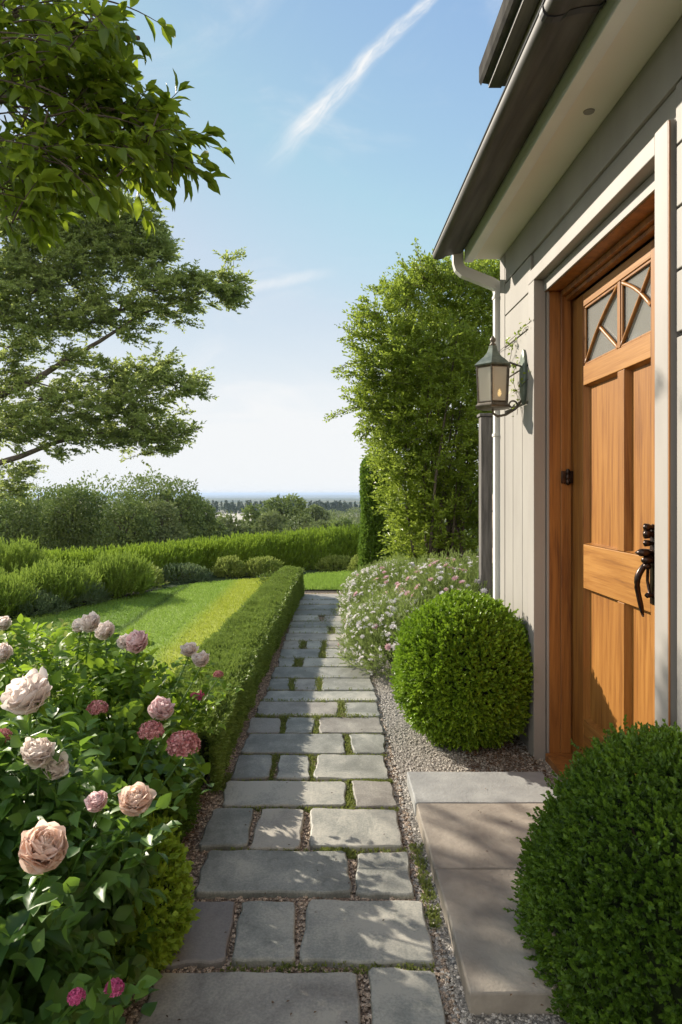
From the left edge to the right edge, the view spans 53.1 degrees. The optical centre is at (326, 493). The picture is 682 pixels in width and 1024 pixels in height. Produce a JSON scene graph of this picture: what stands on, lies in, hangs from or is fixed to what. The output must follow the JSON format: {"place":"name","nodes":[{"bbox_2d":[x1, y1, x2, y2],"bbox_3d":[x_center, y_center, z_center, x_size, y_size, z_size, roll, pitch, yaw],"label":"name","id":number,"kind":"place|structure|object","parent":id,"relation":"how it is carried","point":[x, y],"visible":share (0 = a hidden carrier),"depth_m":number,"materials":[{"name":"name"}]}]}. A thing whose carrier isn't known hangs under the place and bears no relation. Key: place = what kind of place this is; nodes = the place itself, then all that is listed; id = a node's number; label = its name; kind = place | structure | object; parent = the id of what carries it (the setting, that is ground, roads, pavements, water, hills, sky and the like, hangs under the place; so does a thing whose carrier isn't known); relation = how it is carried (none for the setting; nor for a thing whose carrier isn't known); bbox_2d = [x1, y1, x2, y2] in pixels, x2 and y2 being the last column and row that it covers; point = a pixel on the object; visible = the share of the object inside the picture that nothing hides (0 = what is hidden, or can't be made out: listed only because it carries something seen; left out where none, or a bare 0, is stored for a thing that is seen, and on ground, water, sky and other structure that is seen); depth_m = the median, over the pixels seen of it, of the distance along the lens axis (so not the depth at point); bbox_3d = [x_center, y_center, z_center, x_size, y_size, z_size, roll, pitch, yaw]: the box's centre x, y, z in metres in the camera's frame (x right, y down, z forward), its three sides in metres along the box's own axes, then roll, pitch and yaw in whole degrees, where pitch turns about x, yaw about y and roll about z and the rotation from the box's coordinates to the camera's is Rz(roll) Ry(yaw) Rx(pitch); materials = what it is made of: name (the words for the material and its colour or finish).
{"place":"outdoors","nodes":[
{"label":"outdoors","id":0,"kind":"place"},
{"bbox_2d":[0,617,98,735],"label":"rose bush","id":1,"kind":"object","parent":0,"point":[47,644],"visible":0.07,"depth_m":3.45,"materials":[{"name":"green plant"}]},
{"bbox_2d":[104,722,204,843],"bbox_3d":[-0.729,1.164,2.718,0.460,0.462,1.051,0,0,0],"label":"rose bush","id":2,"kind":"object","parent":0,"point":[191,800],"visible":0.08,"depth_m":2.63,"materials":[{"name":"green plant"}]},
{"bbox_2d":[205,510,250,525],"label":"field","id":3,"kind":"structure","parent":0,"point":[239,516],"depth_m":400.03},
{"bbox_2d":[0,590,477,1023],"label":"soil","id":4,"kind":"structure","parent":0,"point":[318,591],"depth_m":8.24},
{"bbox_2d":[0,566,46,617],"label":"feathery shrub","id":5,"kind":"object","parent":4,"relation":"on","point":[10,588],"visible":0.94,"depth_m":7.36,"materials":[{"name":"green plant"}]},
{"bbox_2d":[0,532,55,575],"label":"feathery shrub","id":6,"kind":"object","parent":4,"relation":"on","point":[20,555],"visible":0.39,"depth_m":8.76,"materials":[{"name":"green plant"}]},
{"bbox_2d":[0,589,71,619],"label":"border bush","id":7,"kind":"object","parent":4,"relation":"on","point":[43,594],"visible":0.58,"depth_m":7.48,"materials":[{"name":"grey plant"}]},
{"bbox_2d":[5,555,102,609],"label":"feathery shrub","id":8,"kind":"object","parent":4,"relation":"on","point":[51,577],"visible":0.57,"depth_m":8.06,"materials":[{"name":"green plant"}]},
{"bbox_2d":[54,579,112,608],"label":"border bush","id":9,"kind":"object","parent":4,"relation":"on","point":[105,595],"visible":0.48,"depth_m":8.18,"materials":[{"name":"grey plant"}]},
{"bbox_2d":[0,666,213,1023],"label":"rose bush","id":10,"kind":"object","parent":4,"relation":"on","point":[57,936],"visible":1,"depth_m":1.58,"materials":[{"name":"green plant"}]},
{"bbox_2d":[0,0,234,297],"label":"overhanging tree","id":11,"kind":"object","parent":4,"relation":"on","point":[97,57],"visible":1,"depth_m":2.44,"materials":[{"name":"green plant"}]},
{"bbox_2d":[77,550,163,600],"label":"feathery shrub","id":12,"kind":"object","parent":4,"relation":"on","point":[122,576],"visible":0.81,"depth_m":8.72,"materials":[{"name":"green plant"}]},
{"bbox_2d":[0,610,243,830],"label":"rose bush","id":13,"kind":"object","parent":4,"relation":"on","point":[118,692],"visible":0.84,"depth_m":2.58,"materials":[{"name":"green plant"}]},
{"bbox_2d":[92,812,200,984],"bbox_3d":[-0.574,1.161,1.983,0.411,0.478,0.468,0,0,0],"label":"lime shrub","id":14,"kind":"object","parent":4,"relation":"on","point":[172,881],"visible":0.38,"depth_m":1.91,"materials":[{"name":"green plant"}]},
{"bbox_2d":[122,565,305,798],"bbox_3d":[-0.629,1.160,6.042,0.735,0.441,6.207,0,0,0],"label":"hedge","id":15,"kind":"object","parent":4,"relation":"on","point":[241,644],"visible":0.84,"depth_m":4.54,"materials":[{"name":"green plant"}]},
{"bbox_2d":[115,735,547,1022],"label":"leaf litter","id":16,"kind":"object","parent":4,"relation":"on","point":[472,770],"visible":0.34,"depth_m":3.37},
{"bbox_2d":[166,633,545,1022],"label":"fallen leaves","id":17,"kind":"object","parent":4,"relation":"on","point":[348,883],"visible":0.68,"depth_m":1.88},
{"bbox_2d":[335,556,431,625],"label":"daisy clump","id":18,"kind":"object","parent":4,"relation":"on","point":[344,591],"visible":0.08,"depth_m":7.50,"materials":[{"name":"green plant"}]},
{"bbox_2d":[335,585,435,679],"bbox_3d":[0.622,1.066,5.326,1.128,0.671,1.407,0,0,0],"label":"daisy clump","id":19,"kind":"object","parent":4,"relation":"on","point":[365,614],"visible":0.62,"depth_m":5.13,"materials":[{"name":"green plant"}]},
{"bbox_2d":[336,552,464,646],"bbox_3d":[0.721,0.978,6.364,1.268,0.896,1.546,0,0,0],"label":"daisy clump","id":20,"kind":"object","parent":4,"relation":"on","point":[389,573],"visible":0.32,"depth_m":6.21,"materials":[{"name":"green plant"}]},
{"bbox_2d":[391,548,492,639],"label":"daisy clump","id":21,"kind":"object","parent":4,"relation":"on","point":[463,574],"visible":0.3,"depth_m":5.45,"materials":[{"name":"green plant"}]},
{"bbox_2d":[477,413,492,596],"bbox_3d":[1.212,0.383,5.202,0.109,1.975,0.109,0,0,0],"label":"wooden post","id":22,"kind":"object","parent":4,"relation":"on","point":[485,496],"visible":0.7,"depth_m":5.16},
{"bbox_2d":[0,569,478,718],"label":"lawn","id":23,"kind":"structure","parent":0,"point":[176,633],"depth_m":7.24,"materials":[{"name":"plant"}]},
{"bbox_2d":[6,494,478,589],"bbox_3d":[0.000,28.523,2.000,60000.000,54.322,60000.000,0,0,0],"label":"ground","id":24,"kind":"structure","parent":0,"point":[323,498],"depth_m":2705.17,"materials":[{"name":"plant"}]},
{"bbox_2d":[0,497,51,548],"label":"tree","id":25,"kind":"object","parent":24,"relation":"on","point":[30,522],"visible":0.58,"depth_m":31.56,"materials":[{"name":"green plant"}]},
{"bbox_2d":[5,476,79,550],"bbox_3d":[-16.207,3.923,38.119,5.605,9.973,5.591,0,0,0],"label":"tree","id":26,"kind":"object","parent":24,"relation":"on","point":[43,498],"visible":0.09,"depth_m":37.81,"materials":[{"name":"green plant"}]},
{"bbox_2d":[39,478,110,552],"bbox_3d":[-12.625,2.837,33.928,3.630,7.254,3.277,0,0,0],"label":"tree","id":27,"kind":"object","parent":24,"relation":"on","point":[75,527],"visible":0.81,"depth_m":33.29,"materials":[{"name":"green plant"}]},
{"bbox_2d":[43,470,150,550],"bbox_3d":[-13.021,4.553,39.880,6.650,11.972,6.568,0,0,0],"label":"tree","id":28,"kind":"object","parent":24,"relation":"on","point":[109,492],"visible":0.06,"depth_m":39.23,"materials":[{"name":"green plant"}]},
{"bbox_2d":[94,494,160,551],"bbox_3d":[-9.563,3.153,33.091,3.177,6.310,3.401,0,0,0],"label":"tree","id":29,"kind":"object","parent":24,"relation":"on","point":[134,527],"visible":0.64,"depth_m":32.65,"materials":[{"name":"green plant"}]},
{"bbox_2d":[0,174,256,505],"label":"garden tree","id":30,"kind":"object","parent":24,"relation":"on","point":[126,245],"visible":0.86,"depth_m":26.49,"materials":[{"name":"green plant"}]},
{"bbox_2d":[92,467,197,542],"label":"tree","id":31,"kind":"object","parent":24,"relation":"on","point":[144,480],"visible":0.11,"depth_m":41.37,"materials":[{"name":"green plant"}]},
{"bbox_2d":[148,563,169,587],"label":"border bush","id":32,"kind":"object","parent":24,"relation":"on","point":[159,578],"visible":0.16,"depth_m":9.88,"materials":[{"name":"green plant"}]},
{"bbox_2d":[135,497,189,543],"bbox_3d":[-8.539,3.378,34.865,2.902,6.408,3.221,0,0,-30],"label":"tree","id":33,"kind":"object","parent":24,"relation":"on","point":[159,507],"visible":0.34,"depth_m":34.76,"materials":[{"name":"green plant"}]},
{"bbox_2d":[139,475,210,542],"bbox_3d":[-8.875,3.045,40.126,4.495,8.271,4.341,0,0,0],"label":"tree","id":34,"kind":"object","parent":24,"relation":"on","point":[183,509],"visible":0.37,"depth_m":39.88,"materials":[{"name":"green plant"}]},
{"bbox_2d":[157,562,212,583],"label":"border bush","id":35,"kind":"object","parent":24,"relation":"on","point":[185,568],"visible":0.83,"depth_m":10.44,"materials":[{"name":"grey plant"}]},
{"bbox_2d":[174,492,219,556],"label":"tree","id":36,"kind":"object","parent":24,"relation":"on","point":[211,516],"visible":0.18,"depth_m":43.60,"materials":[{"name":"green plant"}]},
{"bbox_2d":[18,518,419,580],"bbox_3d":[-1.908,1.221,11.604,8.338,1.561,2.157,0,0,-33],"label":"hedge","id":37,"kind":"object","parent":24,"relation":"on","point":[297,548],"visible":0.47,"depth_m":11.80,"materials":[{"name":"green plant"}]},
{"bbox_2d":[213,517,229,538],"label":"tree","id":38,"kind":"object","parent":24,"relation":"on","point":[221,528],"visible":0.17,"depth_m":57.28,"materials":[{"name":"green plant"}]},
{"bbox_2d":[93,500,360,513],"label":"treeline","id":39,"kind":"object","parent":24,"relation":"on","point":[232,507],"visible":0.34,"depth_m":454.43,"materials":[{"name":"green plant"}]},
{"bbox_2d":[212,555,245,577],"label":"border bush","id":40,"kind":"object","parent":24,"relation":"on","point":[221,566],"visible":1,"depth_m":10.99,"materials":[{"name":"green plant"}]},
{"bbox_2d":[214,511,248,556],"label":"tree","id":41,"kind":"object","parent":24,"relation":"on","point":[231,525],"visible":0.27,"depth_m":65.42,"materials":[{"name":"green plant"}]},
{"bbox_2d":[240,503,263,533],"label":"tree","id":42,"kind":"object","parent":24,"relation":"on","point":[247,510],"visible":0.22,"depth_m":73.47,"materials":[{"name":"green plant"}]},
{"bbox_2d":[242,556,283,576],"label":"border bush","id":43,"kind":"object","parent":24,"relation":"on","point":[250,570],"visible":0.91,"depth_m":11.14,"materials":[{"name":"green plant"}]},
{"bbox_2d":[81,507,445,551],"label":"woodland","id":44,"kind":"object","parent":24,"relation":"on","point":[335,514],"visible":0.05,"depth_m":194.16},
{"bbox_2d":[247,509,285,536],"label":"tree","id":45,"kind":"object","parent":24,"relation":"on","point":[275,522],"visible":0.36,"depth_m":63.31,"materials":[{"name":"green plant"}]},
{"bbox_2d":[259,493,313,530],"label":"tree","id":46,"kind":"object","parent":24,"relation":"on","point":[281,508],"visible":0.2,"depth_m":71.08,"materials":[{"name":"green plant"}]},
{"bbox_2d":[284,511,321,568],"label":"tree","id":47,"kind":"object","parent":24,"relation":"on","point":[297,526],"visible":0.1,"depth_m":66.04,"materials":[{"name":"green plant"}]},
{"bbox_2d":[303,503,330,525],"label":"tree","id":48,"kind":"object","parent":24,"relation":"on","point":[317,511],"visible":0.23,"depth_m":99.02,"materials":[{"name":"green plant"}]},
{"bbox_2d":[315,554,353,571],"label":"border bush","id":49,"kind":"object","parent":24,"relation":"on","point":[345,560],"visible":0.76,"depth_m":11.89,"materials":[{"name":"green plant"}]},
{"bbox_2d":[324,516,352,556],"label":"tree","id":50,"kind":"object","parent":24,"relation":"on","point":[345,521],"visible":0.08,"depth_m":75.72,"materials":[{"name":"green plant"}]},
{"bbox_2d":[346,555,358,570],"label":"border bush","id":51,"kind":"object","parent":24,"relation":"on","point":[354,560],"visible":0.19,"depth_m":11.52,"materials":[{"name":"green plant"}]},
{"bbox_2d":[357,452,400,583],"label":"ivy column","id":52,"kind":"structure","parent":24,"relation":"on","point":[371,527],"depth_m":9.70,"materials":[{"name":"green plant"}]},
{"bbox_2d":[323,237,499,586],"bbox_3d":[1.582,-0.879,8.076,3.642,4.576,2.261,0,0,-41],"label":"tall shrub","id":53,"kind":"object","parent":24,"relation":"on","point":[441,486],"visible":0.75,"depth_m":7.18,"materials":[{"name":"green plant"}]},
{"bbox_2d":[432,0,681,778],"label":"cottage","id":54,"kind":"structure","parent":24,"relation":"on","point":[566,209],"depth_m":2.96,"materials":[{"name":"paint"}]},
{"bbox_2d":[475,336,526,417],"bbox_3d":[0.930,-0.634,3.710,0.262,0.446,0.205,0,0,0],"label":"wall lantern","id":55,"kind":"object","parent":54,"relation":"attached to","point":[493,366],"depth_m":3.64,"materials":[{"name":"metal"}]},
{"bbox_2d":[500,318,530,416],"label":"wall vine","id":56,"kind":"object","parent":54,"relation":"attached to","point":[511,346],"depth_m":3.76,"materials":[{"name":"green plant"}]},
{"bbox_2d":[573,239,654,773],"bbox_3d":[1.223,0.170,2.841,0.115,2.260,1.158,0,0,0],"label":"door","id":57,"kind":"structure","parent":54,"relation":"in","point":[614,320],"depth_m":2.98,"materials":[{"name":"brown wood"}]},
{"bbox_2d":[0,0,504,493],"label":"sky","id":58,"kind":"structure","parent":0,"point":[354,130],"materials":[{"name":"blue"}]},
{"bbox_2d":[112,593,459,1023],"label":"gravel path","id":59,"kind":"structure","parent":0,"point":[188,856],"depth_m":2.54,"materials":[{"name":"gravel"}]},
{"bbox_2d":[159,901,234,971],"bbox_3d":[-0.386,1.350,2.073,0.198,0.051,0.302,0,0,0],"label":"paving stone","id":60,"kind":"object","parent":59,"relation":"on","point":[206,940],"visible":0.56,"depth_m":2.03,"materials":[{"name":"stone"}]},
{"bbox_2d":[199,808,253,852],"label":"paving stone","id":61,"kind":"object","parent":59,"relation":"on","point":[226,829],"visible":0.89,"depth_m":2.69,"materials":[{"name":"stone"}]},
{"bbox_2d":[138,972,360,1023],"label":"paving stone","id":62,"kind":"object","parent":59,"relation":"on","point":[230,998],"visible":0.88,"depth_m":1.79,"materials":[{"name":"stone"}]},
{"bbox_2d":[231,755,271,780],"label":"paving stone","id":63,"kind":"object","parent":59,"relation":"on","point":[254,767],"visible":0.84,"depth_m":3.29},
{"bbox_2d":[246,717,280,735],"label":"paving stone","id":64,"kind":"object","parent":59,"relation":"on","point":[265,725],"visible":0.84,"depth_m":3.88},
{"bbox_2d":[232,901,295,967],"bbox_3d":[-0.183,1.347,2.079,0.189,0.050,0.285,0,0,0],"label":"paving stone","id":65,"kind":"object","parent":59,"relation":"on","point":[265,933],"visible":0.93,"depth_m":2.04,"materials":[{"name":"stone"}]},
{"bbox_2d":[195,850,351,898],"bbox_3d":[-0.179,1.349,2.404,0.532,0.051,0.274,0,0,0],"label":"paving stone","id":66,"kind":"object","parent":59,"relation":"on","point":[254,874],"visible":0.93,"depth_m":2.37,"materials":[{"name":"stone"}]},
{"bbox_2d":[249,808,303,850],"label":"paving stone","id":67,"kind":"object","parent":59,"relation":"on","point":[278,829],"visible":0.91,"depth_m":2.68,"materials":[{"name":"stone"}]},
{"bbox_2d":[266,678,289,691],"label":"paving stone","id":68,"kind":"object","parent":59,"relation":"on","point":[279,684],"visible":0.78,"depth_m":4.73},
{"bbox_2d":[222,781,346,810],"bbox_3d":[-0.185,1.349,3.025,0.555,0.052,0.252,0,0,0],"label":"paving stone","id":69,"kind":"object","parent":59,"relation":"on","point":[275,794],"visible":0.87,"depth_m":3.00,"materials":[{"name":"stone"}]},
{"bbox_2d":[278,658,294,666],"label":"paving stone","id":70,"kind":"object","parent":59,"relation":"on","point":[284,662],"visible":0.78,"depth_m":5.34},
{"bbox_2d":[282,641,300,648],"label":"paving stone","id":71,"kind":"object","parent":59,"relation":"on","point":[290,644],"visible":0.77,"depth_m":5.94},
{"bbox_2d":[276,755,309,781],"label":"paving stone","id":72,"kind":"object","parent":59,"relation":"on","point":[290,767],"visible":0.87,"depth_m":3.29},
{"bbox_2d":[241,734,345,757],"bbox_3d":[-0.170,1.349,3.623,0.540,0.052,0.291,0,0,0],"label":"paving stone","id":73,"kind":"object","parent":59,"relation":"on","point":[289,744],"visible":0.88,"depth_m":3.60,"materials":[{"name":"stone"}]},
{"bbox_2d":[257,701,338,717],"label":"paving stone","id":74,"kind":"object","parent":59,"relation":"on","point":[305,708],"visible":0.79,"depth_m":4.19,"materials":[{"name":"stone"}]},
{"bbox_2d":[279,649,319,659],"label":"paving stone","id":75,"kind":"object","parent":59,"relation":"on","point":[298,653],"visible":0.69,"depth_m":5.65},
{"bbox_2d":[285,717,314,733],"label":"paving stone","id":76,"kind":"object","parent":59,"relation":"on","point":[298,725],"visible":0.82,"depth_m":3.90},
{"bbox_2d":[294,679,317,690],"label":"paving stone","id":77,"kind":"object","parent":59,"relation":"on","point":[301,684],"visible":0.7,"depth_m":4.71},
{"bbox_2d":[292,615,319,621],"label":"paving stone","id":78,"kind":"object","parent":59,"relation":"on","point":[297,618],"visible":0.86,"depth_m":7.21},
{"bbox_2d":[288,627,328,633],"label":"paving stone","id":79,"kind":"object","parent":59,"relation":"on","point":[322,630],"visible":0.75,"depth_m":6.58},
{"bbox_2d":[306,641,321,648],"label":"paving stone","id":80,"kind":"object","parent":59,"relation":"on","point":[313,644],"visible":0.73,"depth_m":5.97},
{"bbox_2d":[288,621,343,628],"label":"paving stone","id":81,"kind":"object","parent":59,"relation":"on","point":[335,624],"visible":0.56,"depth_m":6.89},
{"bbox_2d":[296,605,337,609],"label":"paving stone","id":82,"kind":"object","parent":59,"relation":"on","point":[313,607],"visible":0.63,"depth_m":7.93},
{"bbox_2d":[285,633,348,641],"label":"paving stone","id":83,"kind":"object","parent":59,"relation":"on","point":[305,637],"visible":0.52,"depth_m":6.26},
{"bbox_2d":[294,610,343,616],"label":"paving stone","id":84,"kind":"object","parent":59,"relation":"on","point":[314,612],"visible":0.44,"depth_m":7.59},
{"bbox_2d":[264,691,377,702],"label":"paving stone","id":85,"kind":"object","parent":59,"relation":"on","point":[287,696],"visible":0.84,"depth_m":4.45,"materials":[{"name":"stone"}]},
{"bbox_2d":[271,667,370,679],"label":"paving stone","id":86,"kind":"object","parent":59,"relation":"on","point":[311,672],"visible":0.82,"depth_m":5.04,"materials":[{"name":"stone"}]},
{"bbox_2d":[299,600,342,604],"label":"paving stone","id":87,"kind":"object","parent":59,"relation":"on","point":[323,602],"visible":0.39,"depth_m":8.28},
{"bbox_2d":[301,594,343,599],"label":"paving stone","id":88,"kind":"object","parent":59,"relation":"on","point":[319,596],"visible":0.36,"depth_m":8.77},
{"bbox_2d":[213,592,442,975],"bbox_3d":[-0.070,1.328,5.469,0.882,0.050,7.160,0,0,0],"label":"moss","id":89,"kind":"object","parent":59,"relation":"on","point":[350,801],"visible":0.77,"depth_m":2.98,"materials":[{"name":"plant"}]},
{"bbox_2d":[303,658,369,667],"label":"paving stone","id":90,"kind":"object","parent":59,"relation":"on","point":[319,662],"visible":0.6,"depth_m":5.34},
{"bbox_2d":[325,649,359,657],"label":"paving stone","id":91,"kind":"object","parent":59,"relation":"on","point":[331,653],"visible":0.3,"depth_m":5.64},
{"bbox_2d":[326,641,364,648],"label":"paving stone","id":92,"kind":"object","parent":59,"relation":"on","point":[331,644],"visible":0.27,"depth_m":5.98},
{"bbox_2d":[322,678,374,691],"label":"paving stone","id":93,"kind":"object","parent":59,"relation":"on","point":[346,684],"visible":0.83,"depth_m":4.72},
{"bbox_2d":[313,754,388,782],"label":"paving stone","id":94,"kind":"object","parent":59,"relation":"on","point":[344,768],"visible":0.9,"depth_m":3.30,"materials":[{"name":"stone"}]},
{"bbox_2d":[318,717,383,736],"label":"paving stone","id":95,"kind":"object","parent":59,"relation":"on","point":[348,726],"visible":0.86,"depth_m":3.90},
{"bbox_2d":[309,808,402,852],"bbox_3d":[0.113,1.349,2.719,0.362,0.052,0.316,0,0,0],"label":"paving stone","id":96,"kind":"object","parent":59,"relation":"on","point":[358,829],"visible":0.89,"depth_m":2.69,"materials":[{"name":"stone"}]},
{"bbox_2d":[345,702,380,717],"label":"paving stone","id":97,"kind":"object","parent":59,"relation":"on","point":[365,708],"visible":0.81,"depth_m":4.19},
{"bbox_2d":[349,734,384,755],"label":"paving stone","id":98,"kind":"object","parent":59,"relation":"on","point":[366,744],"visible":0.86,"depth_m":3.62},
{"bbox_2d":[300,899,434,969],"bbox_3d":[0.119,1.351,2.082,0.393,0.050,0.302,0,0,0],"label":"paving stone","id":99,"kind":"object","parent":59,"relation":"on","point":[355,933],"visible":0.88,"depth_m":2.05,"materials":[{"name":"stone"}]},
{"bbox_2d":[351,780,397,809],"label":"paving stone","id":100,"kind":"object","parent":59,"relation":"on","point":[374,794],"visible":0.81,"depth_m":3.00,"materials":[{"name":"stone"}]},
{"bbox_2d":[355,852,413,899],"bbox_3d":[0.200,1.351,2.394,0.204,0.050,0.276,0,0,0],"label":"paving stone","id":101,"kind":"object","parent":59,"relation":"on","point":[383,876],"visible":0.88,"depth_m":2.36,"materials":[{"name":"stone"}]},
{"bbox_2d":[368,967,445,1023],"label":"paving stone","id":102,"kind":"object","parent":59,"relation":"on","point":[400,996],"visible":0.97,"depth_m":1.79,"materials":[{"name":"stone"}]},
{"bbox_2d":[370,653,580,1023],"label":"gravel strip","id":103,"kind":"object","parent":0,"point":[458,1002],"visible":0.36,"depth_m":3.37,"materials":[{"name":"gravel"}]},
{"bbox_2d":[389,586,537,752],"bbox_3d":[0.765,0.945,3.717,0.841,0.865,0.861,0,0,0],"label":"boxwood ball","id":104,"kind":"object","parent":103,"relation":"on","point":[462,678],"visible":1,"depth_m":3.47,"materials":[{"name":"green plant"}]},
{"bbox_2d":[416,803,546,882],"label":"landing slab","id":105,"kind":"structure","parent":103,"relation":"on","point":[461,836],"depth_m":2.58,"materials":[{"name":"stone"}]},
{"bbox_2d":[407,772,555,815],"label":"landing slab","id":106,"kind":"structure","parent":103,"relation":"on","point":[470,787],"depth_m":2.99,"materials":[{"name":"beige stone"}]},
{"bbox_2d":[435,869,578,1014],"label":"landing slab","id":107,"kind":"structure","parent":103,"relation":"on","point":[492,963],"depth_m":1.95,"materials":[{"name":"stone"}]},
{"bbox_2d":[502,714,681,1023],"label":"boxwood bush","id":108,"kind":"object","parent":103,"relation":"on","point":[600,880],"visible":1,"depth_m":1.71,"materials":[{"name":"green plant"}]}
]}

